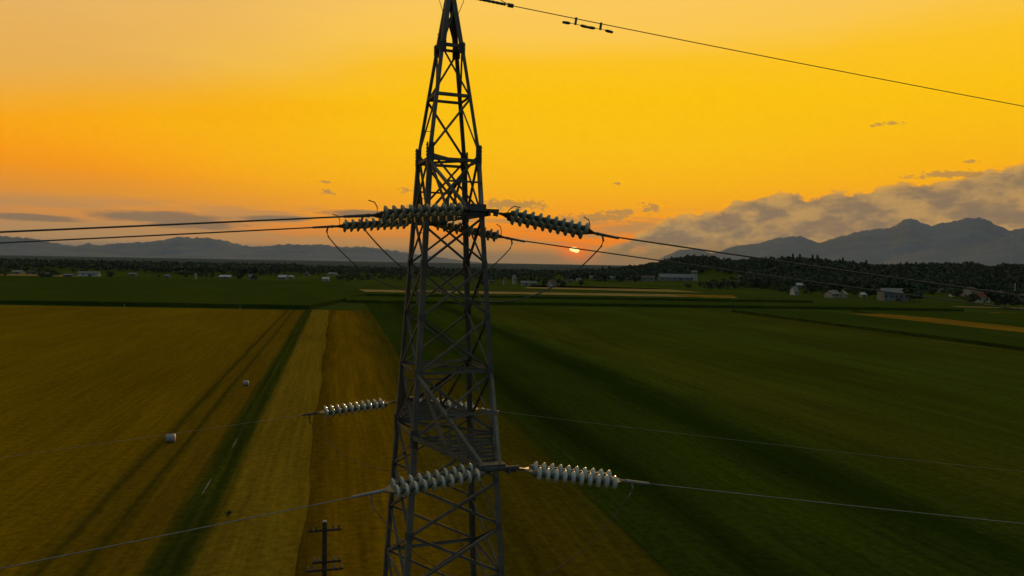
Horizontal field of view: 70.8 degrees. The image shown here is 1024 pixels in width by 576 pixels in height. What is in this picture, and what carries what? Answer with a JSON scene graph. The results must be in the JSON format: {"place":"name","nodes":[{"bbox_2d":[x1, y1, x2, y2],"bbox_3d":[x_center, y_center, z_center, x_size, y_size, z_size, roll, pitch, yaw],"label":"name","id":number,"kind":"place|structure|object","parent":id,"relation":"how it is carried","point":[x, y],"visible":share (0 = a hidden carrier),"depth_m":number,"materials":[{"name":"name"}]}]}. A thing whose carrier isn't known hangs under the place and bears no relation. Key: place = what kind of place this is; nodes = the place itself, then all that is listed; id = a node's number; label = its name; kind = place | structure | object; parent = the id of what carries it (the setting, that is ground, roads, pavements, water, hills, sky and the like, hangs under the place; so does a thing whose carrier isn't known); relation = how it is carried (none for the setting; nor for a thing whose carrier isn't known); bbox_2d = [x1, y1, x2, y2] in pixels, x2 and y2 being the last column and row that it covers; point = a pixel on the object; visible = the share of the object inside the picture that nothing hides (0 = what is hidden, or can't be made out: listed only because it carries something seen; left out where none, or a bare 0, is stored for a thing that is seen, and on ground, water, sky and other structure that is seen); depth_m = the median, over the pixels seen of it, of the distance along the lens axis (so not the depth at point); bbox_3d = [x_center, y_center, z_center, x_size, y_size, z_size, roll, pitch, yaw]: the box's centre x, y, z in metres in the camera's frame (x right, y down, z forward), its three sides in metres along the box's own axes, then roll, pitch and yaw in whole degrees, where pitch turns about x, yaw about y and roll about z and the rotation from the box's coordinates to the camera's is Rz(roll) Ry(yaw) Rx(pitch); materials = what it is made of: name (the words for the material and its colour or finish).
{"place":"outdoors","nodes":[
{"label":"outdoors","id":0,"kind":"place"},
{"bbox_2d":[0,274,77,276],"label":"road","id":1,"kind":"structure","parent":0,"point":[28,275],"depth_m":716.45,"materials":[{"name":"grey asphalt"}]},
{"bbox_2d":[0,305,302,575],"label":"wheat field","id":2,"kind":"structure","parent":0,"point":[75,377],"depth_m":94.16,"materials":[{"name":"yellow plant"}]},
{"bbox_2d":[243,380,248,385],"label":"wrapped bale","id":3,"kind":"object","parent":2,"relation":"on","point":[245,382],"visible":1,"depth_m":118.00},
{"bbox_2d":[165,434,175,441],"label":"wrapped bale","id":4,"kind":"object","parent":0,"point":[170,438],"visible":0.97,"depth_m":81.10},
{"bbox_2d":[0,276,367,308],"bbox_3d":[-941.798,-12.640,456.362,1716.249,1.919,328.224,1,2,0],"label":"maize field","id":5,"kind":"structure","parent":0,"point":[152,292],"depth_m":384.79,"materials":[{"name":"green plant"}]},
{"bbox_2d":[138,310,311,575],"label":"grass track","id":6,"kind":"structure","parent":0,"point":[177,554],"depth_m":66.38,"materials":[{"name":"green plant"}]},
{"bbox_2d":[201,478,211,495],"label":"track bare patch","id":7,"kind":"object","parent":6,"relation":"on","point":[206,486],"visible":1,"depth_m":65.83,"materials":[{"name":"soil"}]},
{"bbox_2d":[0,236,491,263],"bbox_3d":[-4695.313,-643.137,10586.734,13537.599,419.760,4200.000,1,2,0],"label":"mountain","id":8,"kind":"structure","parent":0,"point":[194,248],"depth_m":9955.46,"materials":[{"name":"grey stone"}]},
{"bbox_2d":[190,309,329,575],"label":"wheat field","id":9,"kind":"structure","parent":0,"point":[273,476],"depth_m":66.30,"materials":[{"name":"yellow plant"}]},
{"bbox_2d":[0,255,626,270],"bbox_3d":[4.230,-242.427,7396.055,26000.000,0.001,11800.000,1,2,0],"label":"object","id":10,"kind":"structure","parent":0,"point":[538,267],"depth_m":4170.53,"materials":[{"name":"green plant"}]},
{"bbox_2d":[364,303,465,382],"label":"green field","id":11,"kind":"structure","parent":0,"point":[389,323],"depth_m":209.04,"materials":[{"name":"green plant"}]},
{"bbox_2d":[0,270,963,296],"bbox_3d":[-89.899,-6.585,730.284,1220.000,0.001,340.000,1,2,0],"label":"meadow","id":12,"kind":"structure","parent":0,"point":[457,282],"depth_m":709.63,"materials":[{"name":"green plant"}]},
{"bbox_2d":[11,269,25,273],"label":"village house","id":13,"kind":"structure","parent":12,"relation":"on","point":[20,271],"depth_m":739.04,"materials":[{"name":"beige paint"}]},
{"bbox_2d":[32,271,46,276],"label":"bush","id":14,"kind":"object","parent":12,"relation":"on","point":[42,273],"visible":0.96,"depth_m":608.39,"materials":[{"name":"green plant"}]},
{"bbox_2d":[46,272,56,276],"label":"bush","id":15,"kind":"object","parent":12,"relation":"on","point":[49,274],"visible":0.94,"depth_m":613.35,"materials":[{"name":"green plant"}]},
{"bbox_2d":[63,274,75,276],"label":"farm shed","id":16,"kind":"structure","parent":12,"relation":"on","point":[69,275],"depth_m":679.82,"materials":[{"name":"grey paint"}]},
{"bbox_2d":[78,271,101,275],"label":"farm barn","id":17,"kind":"structure","parent":12,"relation":"on","point":[89,273],"depth_m":708.26,"materials":[{"name":"white paint"}]},
{"bbox_2d":[106,271,114,276],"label":"broadleaf tree","id":18,"kind":"object","parent":12,"relation":"on","point":[110,273],"visible":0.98,"depth_m":655.22,"materials":[{"name":"green plant"}]},
{"bbox_2d":[128,273,138,275],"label":"farm barn","id":19,"kind":"structure","parent":12,"relation":"on","point":[133,274],"depth_m":754.47,"materials":[{"name":"grey paint"}]},
{"bbox_2d":[164,274,171,277],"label":"village house","id":20,"kind":"structure","parent":12,"relation":"on","point":[167,275],"depth_m":701.15,"materials":[{"name":"grey paint"}]},
{"bbox_2d":[219,275,233,278],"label":"farm barn","id":21,"kind":"structure","parent":12,"relation":"on","point":[227,276],"depth_m":716.89,"materials":[{"name":"grey paint"}]},
{"bbox_2d":[237,273,244,279],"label":"broadleaf tree","id":22,"kind":"object","parent":12,"relation":"on","point":[239,276],"visible":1,"depth_m":659.45,"materials":[{"name":"green plant"}]},
{"bbox_2d":[278,274,288,279],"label":"village house","id":23,"kind":"structure","parent":12,"relation":"on","point":[283,277],"depth_m":714.14,"materials":[{"name":"grey paint"}]},
{"bbox_2d":[322,276,329,280],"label":"village house","id":24,"kind":"structure","parent":12,"relation":"on","point":[327,278],"depth_m":686.74,"materials":[{"name":"white paint"}]},
{"bbox_2d":[0,266,1023,294],"bbox_3d":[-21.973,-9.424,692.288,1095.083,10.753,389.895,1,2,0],"label":"hedges","id":25,"kind":"object","parent":12,"relation":"on","point":[350,276],"visible":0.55,"depth_m":710.59,"materials":[{"name":"green plant"}]},
{"bbox_2d":[512,274,515,283],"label":"church tower","id":26,"kind":"structure","parent":12,"relation":"on","point":[514,279],"depth_m":689.72,"materials":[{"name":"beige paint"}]},
{"bbox_2d":[520,280,529,284],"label":"village house","id":27,"kind":"structure","parent":12,"relation":"on","point":[527,282],"depth_m":662.33,"materials":[{"name":"beige paint"}]},
{"bbox_2d":[547,279,556,285],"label":"village house","id":28,"kind":"structure","parent":12,"relation":"on","point":[552,282],"depth_m":645.93,"materials":[{"name":"white paint"}]},
{"bbox_2d":[705,281,713,287],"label":"broadleaf tree","id":29,"kind":"object","parent":12,"relation":"on","point":[710,284],"visible":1,"depth_m":633.69,"materials":[{"name":"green plant"}]},
{"bbox_2d":[716,281,725,289],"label":"broadleaf tree","id":30,"kind":"object","parent":12,"relation":"on","point":[720,284],"visible":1,"depth_m":625.60,"materials":[{"name":"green plant"}]},
{"bbox_2d":[728,280,737,289],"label":"broadleaf tree","id":31,"kind":"object","parent":12,"relation":"on","point":[733,284],"visible":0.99,"depth_m":645.05,"materials":[{"name":"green plant"}]},
{"bbox_2d":[759,282,768,290],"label":"broadleaf tree","id":32,"kind":"object","parent":12,"relation":"on","point":[763,285],"visible":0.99,"depth_m":630.09,"materials":[{"name":"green plant"}]},
{"bbox_2d":[936,287,946,292],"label":"village house","id":33,"kind":"structure","parent":12,"relation":"on","point":[940,290],"depth_m":648.31,"materials":[{"name":"grey paint"}]},
{"bbox_2d":[960,286,978,296],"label":"village house","id":34,"kind":"structure","parent":12,"relation":"on","point":[969,291],"depth_m":574.09,"materials":[{"name":"beige paint"}]},
{"bbox_2d":[295,310,669,575],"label":"wheat field","id":35,"kind":"structure","parent":0,"point":[550,525],"depth_m":63.40,"materials":[{"name":"yellow plant"}]},
{"bbox_2d":[305,520,342,575],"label":"utility pole","id":36,"kind":"object","parent":35,"relation":"on","point":[324,561],"visible":1,"depth_m":33.36,"materials":[{"name":"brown wood"}]},
{"bbox_2d":[382,0,518,575],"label":"lattice tower","id":37,"kind":"structure","parent":35,"relation":"on","point":[427,406],"depth_m":16.54,"materials":[{"name":"metal"}]},
{"bbox_2d":[302,398,396,423],"bbox_3d":[-4.234,3.363,19.951,3.064,0.397,0.664,-5,4,-20],"label":"insulator string","id":38,"kind":"object","parent":37,"relation":"attached to","point":[357,407],"visible":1,"depth_m":19.76,"materials":[{"name":"ceramic"}]},
{"bbox_2d":[0,415,300,457],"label":"conductor","id":39,"kind":"object","parent":38,"relation":"attached to","point":[145,437],"visible":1,"depth_m":18.11,"materials":[{"name":"metal"}]},
{"bbox_2d":[311,420,484,470],"bbox_3d":[-3.121,4.409,20.175,4.879,1.447,0.014,0,2,-15],"label":"jumper cable","id":40,"kind":"object","parent":38,"relation":"hanging from","point":[371,467],"visible":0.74,"depth_m":19.96,"materials":[{"name":"metal"}]},
{"bbox_2d":[312,214,417,236],"bbox_3d":[-3.503,-1.629,18.149,2.964,0.583,0.664,-5,-4,-20],"label":"insulator string","id":41,"kind":"object","parent":37,"relation":"attached to","point":[367,223],"visible":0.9,"depth_m":17.95,"materials":[{"name":"ceramic"}]},
{"bbox_2d":[0,227,312,243],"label":"conductor","id":42,"kind":"object","parent":41,"relation":"attached to","point":[153,235],"visible":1,"depth_m":16.41,"materials":[{"name":"metal"}]},
{"bbox_2d":[328,237,509,292],"bbox_3d":[-2.296,-0.562,18.374,4.656,1.365,0.028,0,2,-15],"label":"jumper cable","id":43,"kind":"object","parent":41,"relation":"hanging from","point":[396,287],"visible":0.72,"depth_m":18.14,"materials":[{"name":"metal"}]},
{"bbox_2d":[344,200,468,228],"bbox_3d":[-1.954,-1.527,14.460,2.814,0.583,0.664,-5,-8,-20],"label":"insulator string","id":44,"kind":"object","parent":37,"relation":"attached to","point":[422,213],"visible":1,"depth_m":14.35,"materials":[{"name":"ceramic"}]},
{"bbox_2d":[0,216,343,232],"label":"conductor","id":45,"kind":"object","parent":44,"relation":"attached to","point":[168,224],"visible":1,"depth_m":12.89,"materials":[{"name":"metal"}]},
{"bbox_2d":[364,228,600,301],"bbox_3d":[-0.508,-0.427,14.727,4.988,1.446,0.028,0,2,-15],"label":"jumper cable","id":46,"kind":"object","parent":44,"relation":"hanging from","point":[472,299],"visible":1,"depth_m":14.66,"materials":[{"name":"metal"}]},
{"bbox_2d":[351,463,490,507],"bbox_3d":[-1.524,3.659,13.390,2.874,0.397,0.664,-7,5,-20],"label":"insulator string","id":47,"kind":"object","parent":37,"relation":"attached to","point":[435,480],"visible":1,"depth_m":13.30,"materials":[{"name":"ceramic"}]},
{"bbox_2d":[0,497,351,568],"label":"conductor","id":48,"kind":"object","parent":47,"relation":"attached to","point":[169,534],"visible":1,"depth_m":11.87,"materials":[{"name":"metal"}]},
{"bbox_2d":[373,495,629,575],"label":"jumper cable","id":49,"kind":"object","parent":47,"relation":"hanging from","point":[541,575],"visible":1,"depth_m":13.92,"materials":[{"name":"metal"}]},
{"bbox_2d":[420,398,498,418],"bbox_3d":[-1.782,3.428,20.614,2.874,0.397,0.664,9,1,-9],"label":"insulator string","id":50,"kind":"object","parent":37,"relation":"attached to","point":[448,403],"visible":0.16,"depth_m":20.73,"materials":[{"name":"ceramic"}]},
{"bbox_2d":[499,411,1022,471],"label":"conductor","id":51,"kind":"object","parent":50,"relation":"attached to","point":[757,442],"visible":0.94,"depth_m":22.09,"materials":[{"name":"metal"}]},
{"bbox_2d":[434,221,524,248],"bbox_3d":[-1.018,-1.513,18.831,2.814,0.583,0.664,11,-8,-9],"label":"insulator string","id":52,"kind":"object","parent":37,"relation":"attached to","point":[492,235],"visible":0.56,"depth_m":18.68,"materials":[{"name":"ceramic"}]},
{"bbox_2d":[524,240,1023,309],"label":"conductor","id":53,"kind":"object","parent":52,"relation":"attached to","point":[770,275],"visible":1,"depth_m":20.15,"materials":[{"name":"metal"}]},
{"bbox_2d":[486,206,618,246],"bbox_3d":[0.803,-1.380,15.217,3.074,0.583,0.664,11,-12,-9],"label":"insulator string","id":54,"kind":"object","parent":37,"relation":"attached to","point":[579,229],"visible":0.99,"depth_m":15.05,"materials":[{"name":"ceramic"}]},
{"bbox_2d":[616,236,1023,296],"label":"conductor","id":55,"kind":"object","parent":54,"relation":"attached to","point":[817,266],"visible":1,"depth_m":16.18,"materials":[{"name":"metal"}]},
{"bbox_2d":[511,461,649,494],"bbox_3d":[1.179,3.732,14.115,3.174,0.397,0.664,9,1,-9],"label":"insulator string","id":56,"kind":"object","parent":37,"relation":"attached to","point":[590,477],"visible":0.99,"depth_m":13.94,"materials":[{"name":"ceramic"}]},
{"bbox_2d":[650,483,1023,523],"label":"conductor","id":57,"kind":"object","parent":56,"relation":"attached to","point":[837,504],"visible":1,"depth_m":15.01,"materials":[{"name":"metal"}]},
{"bbox_2d":[479,0,1023,106],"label":"earth wire","id":58,"kind":"object","parent":37,"relation":"attached to","point":[510,5],"visible":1,"depth_m":17.84,"materials":[{"name":"metal"}]},
{"bbox_2d":[562,17,587,27],"bbox_3d":[1.533,-6.405,17.325,0.642,0.199,0.072,8,1,-9],"label":"vibration damper","id":59,"kind":"object","parent":58,"relation":"hanging from","point":[575,23],"visible":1,"depth_m":17.30,"materials":[{"name":"metal"}]},
{"bbox_2d":[588,22,612,33],"bbox_3d":[2.144,-6.319,17.424,0.642,0.199,0.072,8,1,-9],"label":"vibration damper","id":60,"kind":"object","parent":58,"relation":"hanging from","point":[600,28],"visible":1,"depth_m":17.40,"materials":[{"name":"metal"}]},
{"bbox_2d":[0,265,1023,484],"bbox_3d":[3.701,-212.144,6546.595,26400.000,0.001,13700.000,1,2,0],"label":"ground","id":61,"kind":"structure","parent":0,"point":[814,298],"depth_m":493.18,"materials":[{"name":"green plant"}]},
{"bbox_2d":[0,258,609,279],"bbox_3d":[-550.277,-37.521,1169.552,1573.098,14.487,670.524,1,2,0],"label":"plain forest","id":62,"kind":"object","parent":61,"relation":"on","point":[264,268],"visible":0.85,"depth_m":1008.89,"materials":[{"name":"green plant"}]},
{"bbox_2d":[327,272,337,275],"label":"village house","id":63,"kind":"structure","parent":61,"relation":"on","point":[332,273],"depth_m":913.77,"materials":[{"name":"beige paint"}]},
{"bbox_2d":[773,282,786,290],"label":"broadleaf tree","id":64,"kind":"object","parent":61,"relation":"on","point":[779,286],"visible":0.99,"depth_m":573.13,"materials":[{"name":"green plant"}]},
{"bbox_2d":[790,286,798,294],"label":"village house","id":65,"kind":"structure","parent":61,"relation":"on","point":[794,290],"depth_m":545.32,"materials":[{"name":"white paint"}]},
{"bbox_2d":[806,283,818,291],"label":"broadleaf tree","id":66,"kind":"object","parent":61,"relation":"on","point":[811,287],"visible":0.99,"depth_m":561.82,"materials":[{"name":"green plant"}]},
{"bbox_2d":[823,289,839,297],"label":"village house","id":67,"kind":"structure","parent":61,"relation":"on","point":[832,293],"depth_m":507.95,"materials":[{"name":"beige paint"}]},
{"bbox_2d":[839,290,847,297],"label":"village house","id":68,"kind":"structure","parent":61,"relation":"on","point":[843,294],"depth_m":510.93,"materials":[{"name":"beige paint"}]},
{"bbox_2d":[849,288,860,296],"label":"broadleaf tree","id":69,"kind":"object","parent":61,"relation":"on","point":[855,291],"visible":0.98,"depth_m":535.33,"materials":[{"name":"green plant"}]},
{"bbox_2d":[859,291,866,296],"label":"village house","id":70,"kind":"structure","parent":61,"relation":"on","point":[862,294],"depth_m":527.74,"materials":[{"name":"beige paint"}]},
{"bbox_2d":[865,286,877,298],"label":"broadleaf tree","id":71,"kind":"object","parent":61,"relation":"on","point":[870,292],"visible":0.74,"depth_m":503.36,"materials":[{"name":"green plant"}]},
{"bbox_2d":[876,288,908,300],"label":"farm barn","id":72,"kind":"structure","parent":61,"relation":"on","point":[884,296],"depth_m":471.64,"materials":[{"name":"grey paint"}]},
{"bbox_2d":[902,287,919,301],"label":"broadleaf tree","id":73,"kind":"object","parent":61,"relation":"on","point":[908,290],"visible":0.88,"depth_m":455.17,"materials":[{"name":"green plant"}]},
{"bbox_2d":[916,290,922,301],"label":"broadleaf tree","id":74,"kind":"object","parent":61,"relation":"on","point":[921,293],"visible":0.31,"depth_m":464.79,"materials":[{"name":"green plant"}]},
{"bbox_2d":[928,288,937,294],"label":"broadleaf tree","id":75,"kind":"object","parent":61,"relation":"on","point":[932,291],"visible":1,"depth_m":563.04,"materials":[{"name":"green plant"}]},
{"bbox_2d":[950,288,963,298],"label":"broadleaf tree","id":76,"kind":"object","parent":61,"relation":"on","point":[957,292],"visible":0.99,"depth_m":529.89,"materials":[{"name":"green plant"}]},
{"bbox_2d":[959,293,981,302],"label":"bush","id":77,"kind":"object","parent":61,"relation":"on","point":[973,297],"visible":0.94,"depth_m":428.00,"materials":[{"name":"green plant"}]},
{"bbox_2d":[975,292,989,302],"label":"village house","id":78,"kind":"structure","parent":61,"relation":"on","point":[984,298],"depth_m":472.75,"materials":[{"name":"beige paint"}]},
{"bbox_2d":[983,289,999,305],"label":"broadleaf tree","id":79,"kind":"object","parent":61,"relation":"on","point":[990,295],"visible":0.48,"depth_m":420.03,"materials":[{"name":"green plant"}]},
{"bbox_2d":[994,290,1018,308],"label":"broadleaf tree","id":80,"kind":"object","parent":61,"relation":"on","point":[1000,298],"visible":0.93,"depth_m":392.86,"materials":[{"name":"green plant"}]},
{"bbox_2d":[1009,296,1023,307],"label":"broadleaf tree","id":81,"kind":"object","parent":61,"relation":"on","point":[1017,300],"visible":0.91,"depth_m":406.32,"materials":[{"name":"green plant"}]},
{"bbox_2d":[0,0,1023,265],"label":"sky","id":82,"kind":"structure","parent":0,"point":[113,112],"materials":[{"name":"orange"}]},
{"bbox_2d":[359,289,736,297],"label":"stubble field","id":83,"kind":"structure","parent":0,"point":[557,293],"depth_m":495.27,"materials":[{"name":"plant"}]},
{"bbox_2d":[367,292,812,302],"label":"maize field","id":84,"kind":"structure","parent":0,"point":[544,296],"depth_m":428.91,"materials":[{"name":"green plant"}]},
{"bbox_2d":[526,285,702,292],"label":"stubble field","id":85,"kind":"structure","parent":0,"point":[604,288],"depth_m":603.84,"materials":[{"name":"plant"}]},
{"bbox_2d":[345,296,963,311],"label":"maize field","id":86,"kind":"structure","parent":0,"point":[617,303],"depth_m":364.38,"materials":[{"name":"green plant"}]},
{"bbox_2d":[383,303,1023,575],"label":"green field","id":87,"kind":"structure","parent":0,"point":[719,375],"depth_m":92.44,"materials":[{"name":"green plant"}]},
{"bbox_2d":[677,295,732,296],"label":"stubble field","id":88,"kind":"structure","parent":0,"point":[707,295],"depth_m":500.01,"materials":[{"name":"beige plant"}]},
{"bbox_2d":[526,263,981,293],"bbox_3d":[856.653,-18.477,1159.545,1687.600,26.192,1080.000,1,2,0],"label":"hill","id":89,"kind":"structure","parent":0,"point":[705,276],"depth_m":765.87,"materials":[{"name":"green plant"}]},
{"bbox_2d":[641,275,654,280],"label":"village house","id":90,"kind":"structure","parent":89,"relation":"on","point":[647,278],"depth_m":892.92,"materials":[{"name":"grey paint"}]},
{"bbox_2d":[657,274,692,280],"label":"farm barn","id":91,"kind":"structure","parent":89,"relation":"on","point":[675,277],"depth_m":900.91,"materials":[{"name":"grey paint"}]},
{"bbox_2d":[570,254,1023,293],"bbox_3d":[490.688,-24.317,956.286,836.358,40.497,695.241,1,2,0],"label":"hill forest","id":92,"kind":"object","parent":89,"relation":"on","point":[1004,276],"visible":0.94,"depth_m":783.35,"materials":[{"name":"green plant"}]},
{"bbox_2d":[795,283,805,287],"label":"village house","id":93,"kind":"structure","parent":89,"relation":"on","point":[799,285],"depth_m":674.63,"materials":[{"name":"beige paint"}]},
{"bbox_2d":[655,217,1023,263],"bbox_3d":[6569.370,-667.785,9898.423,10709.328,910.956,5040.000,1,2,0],"label":"mountain","id":94,"kind":"structure","parent":0,"point":[880,245],"depth_m":9879.05,"materials":[{"name":"grey stone"}]},
{"bbox_2d":[732,310,1023,350],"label":"maize field","id":95,"kind":"structure","parent":0,"point":[1014,340],"depth_m":248.06,"materials":[{"name":"green plant"}]},
{"bbox_2d":[846,313,1023,332],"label":"grain field","id":96,"kind":"structure","parent":0,"point":[971,324],"depth_m":274.74,"materials":[{"name":"plant"}]},
{"bbox_2d":[852,310,1023,326],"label":"maize field","id":97,"kind":"structure","parent":0,"point":[1014,319],"depth_m":319.94,"materials":[{"name":"green plant"}]},
{"bbox_2d":[878,231,1023,265],"bbox_3d":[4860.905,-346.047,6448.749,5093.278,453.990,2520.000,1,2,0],"label":"mountain","id":98,"kind":"structure","parent":0,"point":[1006,250],"depth_m":6395.57,"materials":[{"name":"grey stone"}]},
{"bbox_2d":[955,306,1016,307],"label":"road","id":99,"kind":"structure","parent":0,"point":[984,307],"depth_m":414.97,"materials":[{"name":"grey asphalt"}]}
]}

